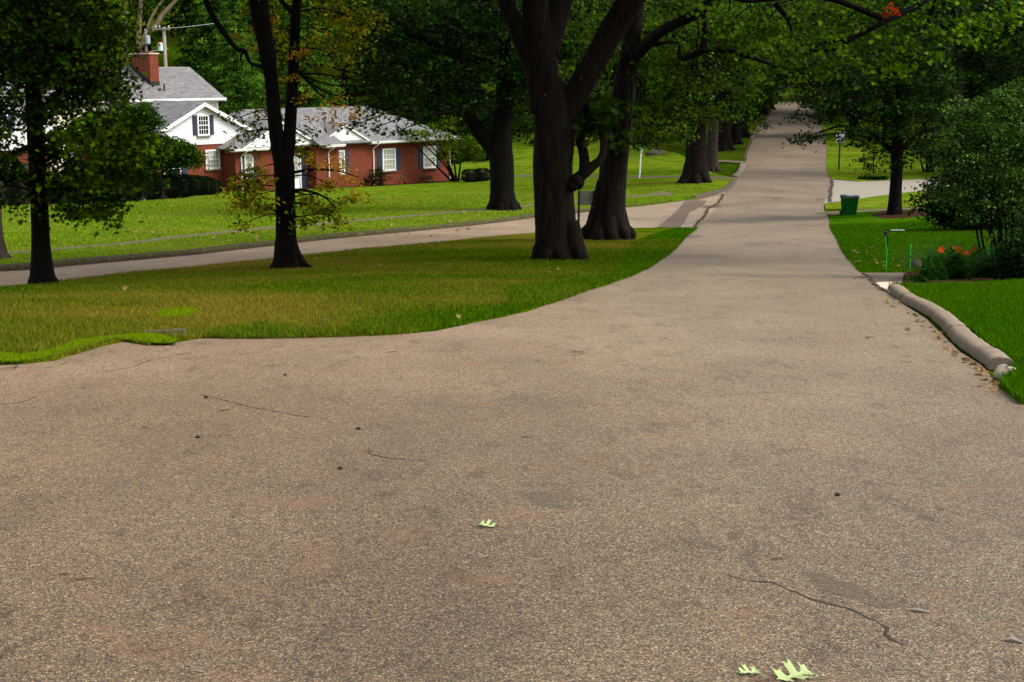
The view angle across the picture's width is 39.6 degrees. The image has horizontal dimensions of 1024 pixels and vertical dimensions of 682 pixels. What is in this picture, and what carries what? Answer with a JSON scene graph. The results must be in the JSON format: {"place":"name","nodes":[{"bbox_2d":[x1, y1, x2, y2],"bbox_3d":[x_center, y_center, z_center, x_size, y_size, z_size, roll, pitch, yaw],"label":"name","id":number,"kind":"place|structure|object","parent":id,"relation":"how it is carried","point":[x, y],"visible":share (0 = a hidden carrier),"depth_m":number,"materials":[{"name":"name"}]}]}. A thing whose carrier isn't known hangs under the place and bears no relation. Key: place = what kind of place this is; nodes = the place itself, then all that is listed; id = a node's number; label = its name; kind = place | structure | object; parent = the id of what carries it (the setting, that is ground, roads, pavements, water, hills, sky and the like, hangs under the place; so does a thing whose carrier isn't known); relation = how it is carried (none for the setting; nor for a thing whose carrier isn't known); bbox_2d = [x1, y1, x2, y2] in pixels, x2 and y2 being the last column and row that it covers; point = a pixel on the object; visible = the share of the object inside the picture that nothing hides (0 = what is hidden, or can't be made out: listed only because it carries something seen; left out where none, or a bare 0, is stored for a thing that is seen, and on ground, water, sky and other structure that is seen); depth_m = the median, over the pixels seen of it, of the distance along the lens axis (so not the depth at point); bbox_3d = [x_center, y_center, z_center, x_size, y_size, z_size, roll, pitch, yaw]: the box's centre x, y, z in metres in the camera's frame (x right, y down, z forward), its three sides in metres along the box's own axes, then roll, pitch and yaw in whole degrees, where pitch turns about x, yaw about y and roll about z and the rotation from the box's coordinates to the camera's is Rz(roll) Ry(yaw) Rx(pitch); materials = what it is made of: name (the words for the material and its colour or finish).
{"place":"outdoors","nodes":[
{"label":"outdoors","id":0,"kind":"place"},
{"bbox_2d":[0,332,177,361],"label":"grass","id":1,"kind":"structure","parent":0,"point":[154,338],"depth_m":14.30,"materials":[{"name":"green plant"}]},
{"bbox_2d":[8,193,663,253],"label":"pavement","id":2,"kind":"structure","parent":0,"point":[183,236],"depth_m":52.42,"materials":[{"name":"concrete"}]},
{"bbox_2d":[0,226,697,364],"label":"lawn","id":3,"kind":"structure","parent":0,"point":[642,233],"depth_m":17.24,"materials":[{"name":"green plant"}]},
{"bbox_2d":[0,0,189,283],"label":"oak tree","id":4,"kind":"object","parent":3,"relation":"on","point":[50,45],"visible":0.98,"depth_m":25.37,"materials":[{"name":"green plant"}]},
{"bbox_2d":[153,306,201,318],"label":"grass","id":5,"kind":"structure","parent":3,"relation":"on","point":[174,312],"depth_m":17.61,"materials":[{"name":"green plant"}]},
{"bbox_2d":[152,0,412,268],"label":"twin stem tree","id":6,"kind":"object","parent":3,"relation":"on","point":[287,253],"visible":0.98,"depth_m":28.94,"materials":[{"name":"green plant"}]},
{"bbox_2d":[497,0,645,260],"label":"great oak","id":7,"kind":"object","parent":3,"relation":"on","point":[560,109],"visible":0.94,"depth_m":30.25,"materials":[{"name":"brown plant"}]},
{"bbox_2d":[577,190,593,221],"bbox_3d":[2.632,-4.460,49.628,0.688,1.578,0.085,0,11,0],"label":"road sign","id":8,"kind":"object","parent":3,"relation":"on","point":[585,197],"visible":0.52,"depth_m":49.55,"materials":[{"name":"grey metal"}]},
{"bbox_2d":[561,0,778,240],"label":"leaning oak","id":9,"kind":"object","parent":3,"relation":"on","point":[607,218],"visible":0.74,"depth_m":40.43,"materials":[{"name":"green plant"}]},
{"bbox_2d":[0,191,725,285],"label":"side street","id":10,"kind":"structure","parent":0,"point":[653,216],"depth_m":43.69,"materials":[{"name":"grey asphalt"}]},
{"bbox_2d":[658,201,706,226],"bbox_3d":[7.612,-5.723,63.414,1.106,0.438,16.349,2,11,11],"label":"asphalt patch","id":11,"kind":"object","parent":10,"relation":"on","point":[678,217],"visible":0.99,"depth_m":64.09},
{"bbox_2d":[0,132,734,263],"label":"lawn","id":12,"kind":"structure","parent":0,"point":[668,163],"depth_m":80.43,"materials":[{"name":"green plant"}]},
{"bbox_2d":[0,1,70,258],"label":"oak tree","id":13,"kind":"object","parent":12,"relation":"on","point":[4,253],"visible":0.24,"depth_m":37.70,"materials":[{"name":"green plant"}]},
{"bbox_2d":[0,168,124,204],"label":"hedge","id":14,"kind":"object","parent":12,"relation":"on","point":[13,190],"visible":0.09,"depth_m":69.83,"materials":[{"name":"green plant"}]},
{"bbox_2d":[66,0,145,66],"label":"woodland tree","id":15,"kind":"object","parent":12,"relation":"on","point":[123,5],"visible":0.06,"depth_m":109.22,"materials":[{"name":"green plant"}]},
{"bbox_2d":[81,100,209,178],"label":"magnolia bush","id":16,"kind":"object","parent":12,"relation":"on","point":[192,152],"visible":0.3,"depth_m":74.90,"materials":[{"name":"green plant"}]},
{"bbox_2d":[111,0,179,65],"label":"sycamore tree","id":17,"kind":"object","parent":12,"relation":"on","point":[140,7],"visible":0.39,"depth_m":114.98,"materials":[{"name":"green plant"}]},
{"bbox_2d":[115,173,196,200],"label":"hedge","id":18,"kind":"object","parent":12,"relation":"on","point":[181,189],"visible":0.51,"depth_m":74.80,"materials":[{"name":"green plant"}]},
{"bbox_2d":[154,26,169,66],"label":"utility pole","id":19,"kind":"object","parent":12,"relation":"on","point":[162,47],"visible":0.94,"depth_m":109.48,"materials":[{"name":"grey wood"}]},
{"bbox_2d":[188,174,223,195],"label":"hedge","id":20,"kind":"object","parent":12,"relation":"on","point":[206,185],"visible":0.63,"depth_m":77.97,"materials":[{"name":"green plant"}]},
{"bbox_2d":[172,0,248,108],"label":"hemlock tree","id":21,"kind":"object","parent":12,"relation":"on","point":[207,33],"visible":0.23,"depth_m":112.49,"materials":[{"name":"green plant"}]},
{"bbox_2d":[174,0,266,108],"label":"hemlock tree","id":22,"kind":"object","parent":12,"relation":"on","point":[183,50],"visible":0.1,"depth_m":114.19,"materials":[{"name":"green plant"}]},
{"bbox_2d":[0,51,459,190],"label":"brick house","id":23,"kind":"structure","parent":12,"relation":"on","point":[187,98],"depth_m":85.97,"materials":[{"name":"red brick"}]},
{"bbox_2d":[197,115,211,136],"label":"window","id":24,"kind":"structure","parent":23,"relation":"in","point":[203,127],"depth_m":81.20,"materials":[{"name":"white paint"}]},
{"bbox_2d":[205,149,221,170],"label":"window","id":25,"kind":"structure","parent":23,"relation":"in","point":[213,155],"depth_m":82.10,"materials":[{"name":"white glass"}]},
{"bbox_2d":[294,153,301,187],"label":"door","id":26,"kind":"structure","parent":23,"relation":"in","point":[298,180],"depth_m":85.58,"materials":[{"name":"white paint"}]},
{"bbox_2d":[382,148,397,171],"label":"window","id":27,"kind":"structure","parent":23,"relation":"in","point":[388,154],"depth_m":91.43,"materials":[{"name":"white glass"}]},
{"bbox_2d":[423,146,436,169],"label":"window","id":28,"kind":"structure","parent":23,"relation":"in","point":[427,164],"depth_m":94.24,"materials":[{"name":"white glass"}]},
{"bbox_2d":[200,0,265,113],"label":"hemlock tree","id":29,"kind":"object","parent":12,"relation":"on","point":[232,75],"visible":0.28,"depth_m":105.21,"materials":[{"name":"green plant"}]},
{"bbox_2d":[235,0,339,103],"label":"woodland tree","id":30,"kind":"object","parent":12,"relation":"on","point":[277,4],"visible":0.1,"depth_m":119.11,"materials":[{"name":"green plant"}]},
{"bbox_2d":[278,1,348,107],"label":"hemlock tree","id":31,"kind":"object","parent":12,"relation":"on","point":[314,101],"visible":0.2,"depth_m":109.33,"materials":[{"name":"green plant"}]},
{"bbox_2d":[258,0,382,106],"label":"woodland tree","id":32,"kind":"object","parent":12,"relation":"on","point":[333,37],"visible":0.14,"depth_m":114.87,"materials":[{"name":"green plant"}]},
{"bbox_2d":[241,178,461,191],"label":"soil","id":33,"kind":"structure","parent":12,"relation":"on","point":[370,185],"depth_m":91.35,"materials":[{"name":"brown soil"}]},
{"bbox_2d":[361,166,393,185],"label":"foundation shrub","id":34,"kind":"object","parent":33,"relation":"on","point":[380,180],"visible":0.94,"depth_m":89.60,"materials":[{"name":"green plant"}]},
{"bbox_2d":[0,186,722,267],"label":"grass","id":35,"kind":"structure","parent":12,"relation":"on","point":[171,242],"depth_m":56.87,"materials":[{"name":"green plant"}]},
{"bbox_2d":[399,114,486,181],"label":"dogwood tree","id":36,"kind":"object","parent":12,"relation":"on","point":[471,142],"visible":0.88,"depth_m":92.56,"materials":[{"name":"green plant"}]},
{"bbox_2d":[323,0,569,210],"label":"dark maple","id":37,"kind":"object","parent":12,"relation":"on","point":[496,144],"visible":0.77,"depth_m":62.41,"materials":[{"name":"green plant"}]},
{"bbox_2d":[413,20,513,164],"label":"hemlock tree","id":38,"kind":"object","parent":12,"relation":"on","point":[460,115],"visible":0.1,"depth_m":109.00,"materials":[{"name":"green plant"}]},
{"bbox_2d":[414,0,525,103],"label":"woodland tree","id":39,"kind":"object","parent":12,"relation":"on","point":[458,2],"visible":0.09,"depth_m":121.30,"materials":[{"name":"green plant"}]},
{"bbox_2d":[461,168,489,181],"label":"hedge","id":40,"kind":"object","parent":12,"relation":"on","point":[476,175],"visible":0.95,"depth_m":91.44,"materials":[{"name":"green plant"}]},
{"bbox_2d":[558,0,637,125],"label":"woodland tree","id":41,"kind":"object","parent":12,"relation":"on","point":[568,65],"visible":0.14,"depth_m":118.70,"materials":[{"name":"green plant"}]},
{"bbox_2d":[571,0,905,183],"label":"roadside tree","id":42,"kind":"object","parent":12,"relation":"on","point":[695,169],"visible":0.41,"depth_m":79.56,"materials":[{"name":"green plant"}]},
{"bbox_2d":[580,0,904,171],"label":"roadside tree","id":43,"kind":"object","parent":12,"relation":"on","point":[712,152],"visible":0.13,"depth_m":90.51,"materials":[{"name":"green plant"}]},
{"bbox_2d":[0,102,1023,681],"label":"road","id":44,"kind":"structure","parent":0,"point":[256,540],"depth_m":7.53,"materials":[{"name":"grey asphalt"}]},
{"bbox_2d":[526,492,569,508],"bbox_3d":[0.171,0.821,7.310,0.183,0.036,0.452,-4,12,-20],"label":"asphalt patch","id":45,"kind":"object","parent":44,"relation":"on","point":[544,496],"visible":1,"depth_m":7.36,"materials":[{"name":"grey asphalt"}]},
{"bbox_2d":[691,180,735,198],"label":"kerb","id":46,"kind":"structure","parent":44,"relation":"on","point":[731,184],"depth_m":75.12,"materials":[{"name":"grey concrete"}]},
{"bbox_2d":[738,664,770,673],"bbox_3d":[0.802,1.092,4.706,0.109,0.017,0.084,2,11,11],"label":"oak leaf","id":47,"kind":"object","parent":44,"relation":"on","point":[754,669],"visible":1,"depth_m":4.72,"materials":[{"name":"green plant"}]},
{"bbox_2d":[755,659,815,681],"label":"oak leaf","id":48,"kind":"object","parent":44,"relation":"on","point":[791,669],"visible":1,"depth_m":4.68,"materials":[{"name":"plant"}]},
{"bbox_2d":[727,574,906,645],"bbox_3d":[1.194,1.016,5.488,0.136,0.077,1.061,-6,12,-27],"label":"crack","id":49,"kind":"object","parent":44,"relation":"on","point":[885,632],"visible":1,"depth_m":5.43,"materials":[{"name":"black asphalt"}]},
{"bbox_2d":[802,572,906,608],"bbox_3d":[1.343,0.993,5.707,0.201,0.044,0.577,-7,13,-34],"label":"asphalt patch","id":50,"kind":"object","parent":44,"relation":"on","point":[849,593],"visible":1,"depth_m":5.68,"materials":[{"name":"grey asphalt"}]},
{"bbox_2d":[888,283,1014,369],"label":"concrete kerb","id":51,"kind":"structure","parent":44,"relation":"on","point":[961,335],"depth_m":15.14,"materials":[{"name":"grey concrete"}]},
{"bbox_2d":[112,0,1001,388],"bbox_3d":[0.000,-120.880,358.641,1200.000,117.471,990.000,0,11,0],"label":"ground","id":52,"kind":"structure","parent":0,"point":[728,170],"depth_m":150.72,"materials":[{"name":"green plant"}]},
{"bbox_2d":[67,0,172,58],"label":"woodland tree","id":53,"kind":"object","parent":52,"relation":"on","point":[146,18],"visible":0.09,"depth_m":136.76,"materials":[{"name":"green plant"}]},
{"bbox_2d":[118,0,188,58],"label":"woodland tree","id":54,"kind":"object","parent":52,"relation":"on","point":[157,34],"visible":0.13,"depth_m":146.26,"materials":[{"name":"green plant"}]},
{"bbox_2d":[133,0,203,55],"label":"woodland tree","id":55,"kind":"object","parent":52,"relation":"on","point":[179,11],"visible":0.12,"depth_m":144.06,"materials":[{"name":"green plant"}]},
{"bbox_2d":[226,1,302,104],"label":"woodland tree","id":56,"kind":"object","parent":52,"relation":"on","point":[281,28],"visible":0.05,"depth_m":124.96,"materials":[{"name":"green plant"}]},
{"bbox_2d":[0,208,589,271],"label":"kerb","id":57,"kind":"structure","parent":52,"relation":"on","point":[112,258],"depth_m":40.18,"materials":[{"name":"grey concrete"}]},
{"bbox_2d":[282,0,379,106],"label":"woodland tree","id":58,"kind":"object","parent":52,"relation":"on","point":[348,89],"visible":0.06,"depth_m":125.89,"materials":[{"name":"green plant"}]},
{"bbox_2d":[316,0,444,117],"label":"woodland tree","id":59,"kind":"object","parent":52,"relation":"on","point":[370,82],"visible":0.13,"depth_m":120.41,"materials":[{"name":"green plant"}]},
{"bbox_2d":[367,0,455,119],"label":"woodland tree","id":60,"kind":"object","parent":52,"relation":"on","point":[416,1],"visible":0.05,"depth_m":129.32,"materials":[{"name":"green plant"}]},
{"bbox_2d":[515,0,599,117],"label":"woodland tree","id":61,"kind":"object","parent":52,"relation":"on","point":[566,49],"visible":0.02,"depth_m":126.09,"materials":[{"name":"green plant"}]},
{"bbox_2d":[558,0,667,107],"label":"woodland tree","id":62,"kind":"object","parent":52,"relation":"on","point":[612,65],"visible":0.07,"depth_m":128.90,"materials":[{"name":"green plant"}]},
{"bbox_2d":[635,0,696,125],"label":"woodland tree","id":63,"kind":"object","parent":52,"relation":"on","point":[648,93],"visible":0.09,"depth_m":132.95,"materials":[{"name":"green plant"}]},
{"bbox_2d":[490,52,1021,145],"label":"undergrowth","id":64,"kind":"object","parent":52,"relation":"on","point":[636,128],"visible":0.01,"depth_m":118.11,"materials":[{"name":"green plant"}]},
{"bbox_2d":[853,0,950,128],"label":"woodland tree","id":65,"kind":"object","parent":52,"relation":"on","point":[926,10],"visible":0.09,"depth_m":115.27,"materials":[{"name":"green plant"}]},
{"bbox_2d":[922,0,1013,145],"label":"woodland tree","id":66,"kind":"object","parent":52,"relation":"on","point":[980,8],"visible":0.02,"depth_m":109.16,"materials":[{"name":"green plant"}]},
{"bbox_2d":[514,175,735,178],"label":"pavement","id":67,"kind":"structure","parent":0,"point":[712,177],"depth_m":88.56,"materials":[{"name":"concrete"}]},
{"bbox_2d":[593,110,769,163],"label":"lawn","id":68,"kind":"structure","parent":0,"point":[737,154],"depth_m":115.88,"materials":[{"name":"green plant"}]},
{"bbox_2d":[621,0,915,150],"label":"roadside tree","id":69,"kind":"object","parent":68,"relation":"on","point":[725,142],"visible":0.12,"depth_m":105.52,"materials":[{"name":"green plant"}]},
{"bbox_2d":[648,2,892,136],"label":"roadside tree","id":70,"kind":"object","parent":68,"relation":"on","point":[745,133],"visible":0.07,"depth_m":118.55,"materials":[{"name":"green plant"}]},
{"bbox_2d":[660,0,892,144],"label":"roadside tree","id":71,"kind":"object","parent":68,"relation":"on","point":[736,137],"visible":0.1,"depth_m":110.52,"materials":[{"name":"green plant"}]},
{"bbox_2d":[766,71,803,109],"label":"roadside tree","id":72,"kind":"object","parent":68,"relation":"on","point":[774,108],"visible":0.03,"depth_m":163.77,"materials":[{"name":"green plant"}]},
{"bbox_2d":[747,14,855,120],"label":"roadside tree","id":73,"kind":"object","parent":68,"relation":"on","point":[762,108],"visible":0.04,"depth_m":142.65,"materials":[{"name":"green plant"}]},
{"bbox_2d":[814,207,940,214],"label":"pavement","id":74,"kind":"structure","parent":0,"point":[837,212],"depth_m":63.38,"materials":[{"name":"concrete"}]},
{"bbox_2d":[824,191,939,209],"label":"lawn","id":75,"kind":"structure","parent":0,"point":[878,202],"depth_m":67.73,"materials":[{"name":"green plant"}]},
{"bbox_2d":[864,273,903,281],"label":"driveway","id":76,"kind":"structure","parent":0,"point":[889,277],"depth_m":26.03,"materials":[{"name":"concrete"}]},
{"bbox_2d":[824,175,1005,202],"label":"driveway","id":77,"kind":"structure","parent":0,"point":[865,189],"depth_m":78.13,"materials":[{"name":"concrete"}]},
{"bbox_2d":[821,110,1022,181],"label":"lawn","id":78,"kind":"structure","parent":0,"point":[845,172],"depth_m":96.95,"materials":[{"name":"green plant"}]},
{"bbox_2d":[769,0,906,135],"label":"tall tree","id":79,"kind":"object","parent":78,"relation":"on","point":[855,122],"visible":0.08,"depth_m":119.76,"materials":[{"name":"green plant"}]},
{"bbox_2d":[849,145,889,173],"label":"sapling","id":80,"kind":"object","parent":78,"relation":"on","point":[869,152],"visible":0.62,"depth_m":87.90,"materials":[{"name":"green plant"}]},
{"bbox_2d":[855,175,889,179],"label":"hosta","id":81,"kind":"object","parent":78,"relation":"on","point":[876,177],"visible":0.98,"depth_m":83.99,"materials":[{"name":"green plant"}]},
{"bbox_2d":[863,0,942,118],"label":"woodland tree","id":82,"kind":"object","parent":78,"relation":"on","point":[877,1],"visible":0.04,"depth_m":131.81,"materials":[{"name":"green plant"}]},
{"bbox_2d":[909,135,936,171],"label":"multi stem tree","id":83,"kind":"object","parent":78,"relation":"on","point":[927,166],"visible":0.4,"depth_m":89.34,"materials":[{"name":"green plant"}]},
{"bbox_2d":[859,0,1023,171],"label":"tall tree","id":84,"kind":"object","parent":78,"relation":"on","point":[962,64],"visible":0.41,"depth_m":84.27,"materials":[{"name":"green plant"}]},
{"bbox_2d":[966,0,1023,150],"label":"woodland tree","id":85,"kind":"object","parent":78,"relation":"on","point":[1012,64],"visible":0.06,"depth_m":95.75,"materials":[{"name":"green plant"}]},
{"bbox_2d":[978,0,1023,152],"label":"woodland tree","id":86,"kind":"object","parent":78,"relation":"on","point":[1006,47],"visible":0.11,"depth_m":88.56,"materials":[{"name":"green plant"}]},
{"bbox_2d":[828,209,1023,272],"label":"lawn","id":87,"kind":"structure","parent":0,"point":[868,217],"depth_m":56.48,"materials":[{"name":"green plant"}]},
{"bbox_2d":[839,194,858,214],"bbox_3d":[14.565,-5.859,61.481,0.638,0.921,0.817,-2,11,-8],"label":"wheelie bin","id":88,"kind":"object","parent":87,"relation":"on","point":[849,204],"visible":0.99,"depth_m":61.18,"materials":[{"name":"green plastic"}]},
{"bbox_2d":[686,0,1023,90],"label":"overhanging oak","id":89,"kind":"object","parent":87,"relation":"on","point":[842,39],"visible":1,"depth_m":30.58,"materials":[{"name":"green plant"}]},
{"bbox_2d":[872,210,926,218],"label":"soil","id":90,"kind":"structure","parent":87,"relation":"on","point":[881,214],"depth_m":59.90,"materials":[{"name":"brown soil"}]},
{"bbox_2d":[768,34,974,214],"bbox_3d":[15.070,-8.976,59.515,9.064,7.728,3.938,-2,11,-9],"label":"lawn tree","id":91,"kind":"object","parent":90,"relation":"in","point":[870,107],"visible":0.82,"depth_m":59.01,"materials":[{"name":"green plant"}]},
{"bbox_2d":[902,269,999,283],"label":"soil","id":92,"kind":"structure","parent":87,"relation":"on","point":[906,274],"depth_m":24.23,"materials":[{"name":"brown soil"}]},
{"bbox_2d":[905,260,942,282],"bbox_3d":[6.609,-1.041,22.821,0.766,0.505,0.489,0,11,0],"label":"shrub","id":93,"kind":"object","parent":92,"relation":"on","point":[933,270],"visible":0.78,"depth_m":22.76,"materials":[{"name":"green plant"}]},
{"bbox_2d":[884,246,987,279],"bbox_3d":[7.089,-1.304,24.048,2.073,0.646,1.518,0,11,0],"label":"day lily","id":94,"kind":"object","parent":92,"relation":"on","point":[937,259],"visible":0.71,"depth_m":24.06,"materials":[{"name":"green plant"}]},
{"bbox_2d":[895,237,1014,278],"bbox_3d":[7.702,-1.401,24.620,2.414,0.766,1.814,0,11,0],"label":"day lily","id":95,"kind":"object","parent":92,"relation":"on","point":[964,273],"visible":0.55,"depth_m":24.53,"materials":[{"name":"green plant"}]},
{"bbox_2d":[909,77,1023,277],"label":"speckled shrub","id":96,"kind":"object","parent":92,"relation":"on","point":[978,178],"visible":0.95,"depth_m":25.24,"materials":[{"name":"green plant"}]},
{"bbox_2d":[925,240,1017,277],"bbox_3d":[8.481,-1.448,25.859,2.262,0.709,1.788,0,11,0],"label":"day lily","id":97,"kind":"object","parent":92,"relation":"on","point":[982,272],"visible":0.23,"depth_m":25.70,"materials":[{"name":"green plant"}]},
{"bbox_2d":[970,218,1023,280],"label":"dark shrub","id":98,"kind":"object","parent":92,"relation":"on","point":[1014,269],"visible":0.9,"depth_m":23.58,"materials":[{"name":"green plant"}]},
{"bbox_2d":[920,227,1018,233],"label":"soil","id":99,"kind":"structure","parent":87,"relation":"on","point":[964,231],"depth_m":45.91,"materials":[{"name":"brown soil"}]},
{"bbox_2d":[896,168,1023,231],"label":"dark shrub","id":100,"kind":"object","parent":99,"relation":"on","point":[950,217],"visible":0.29,"depth_m":46.84,"materials":[{"name":"green plant"}]},
{"bbox_2d":[888,278,1023,404],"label":"lawn","id":101,"kind":"structure","parent":0,"point":[1020,399],"depth_m":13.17,"materials":[{"name":"green plant"}]},
{"bbox_2d":[993,364,1015,379],"bbox_3d":[4.193,0.277,12.074,0.212,0.170,0.162,0,11,0],"label":"stone","id":102,"kind":"object","parent":101,"relation":"on","point":[1001,367],"visible":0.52,"depth_m":12.05,"materials":[{"name":"grey stone"}]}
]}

